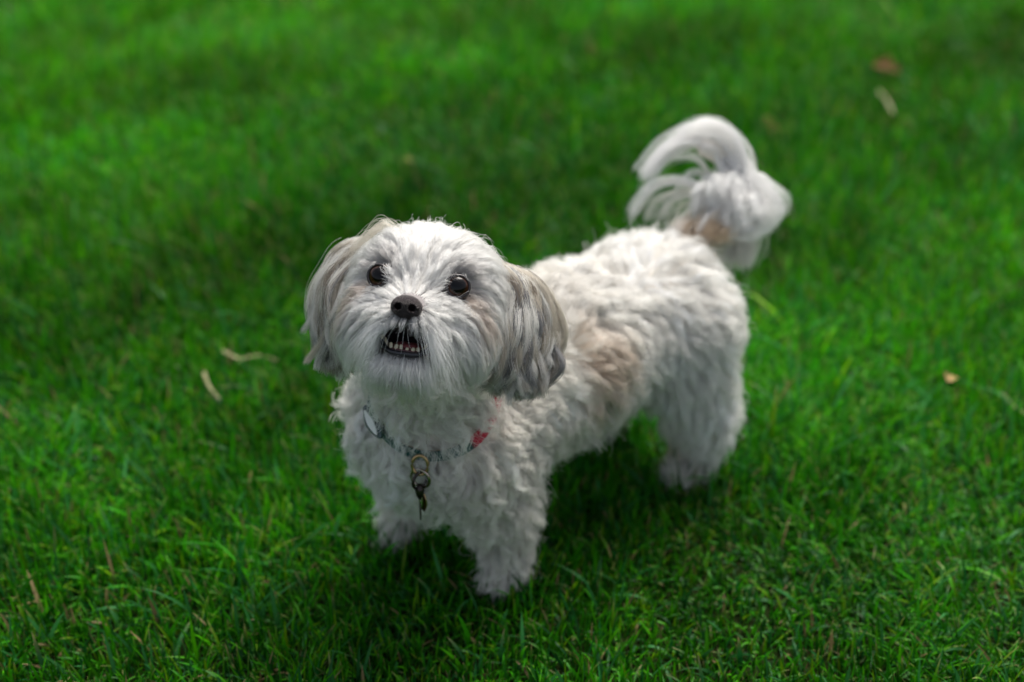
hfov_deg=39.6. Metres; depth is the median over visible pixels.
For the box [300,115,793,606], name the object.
dog
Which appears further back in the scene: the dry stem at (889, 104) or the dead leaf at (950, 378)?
the dry stem at (889, 104)
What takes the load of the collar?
attached to the dog
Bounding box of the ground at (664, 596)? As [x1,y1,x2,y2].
[0,0,1023,681]
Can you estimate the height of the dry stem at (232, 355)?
0.007 m
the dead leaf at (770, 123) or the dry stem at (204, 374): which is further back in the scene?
the dead leaf at (770, 123)
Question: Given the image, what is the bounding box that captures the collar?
[363,396,500,519]
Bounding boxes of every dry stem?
[202,371,219,399]
[221,349,276,359]
[878,90,893,113]
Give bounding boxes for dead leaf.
[761,116,779,132]
[872,55,899,72]
[944,371,957,381]
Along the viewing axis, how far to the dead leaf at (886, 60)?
2.51 m
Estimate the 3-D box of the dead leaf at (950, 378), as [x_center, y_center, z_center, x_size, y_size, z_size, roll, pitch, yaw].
[0.493,0.040,1.600,0.016,0.011,0.016,-16,34,-26]

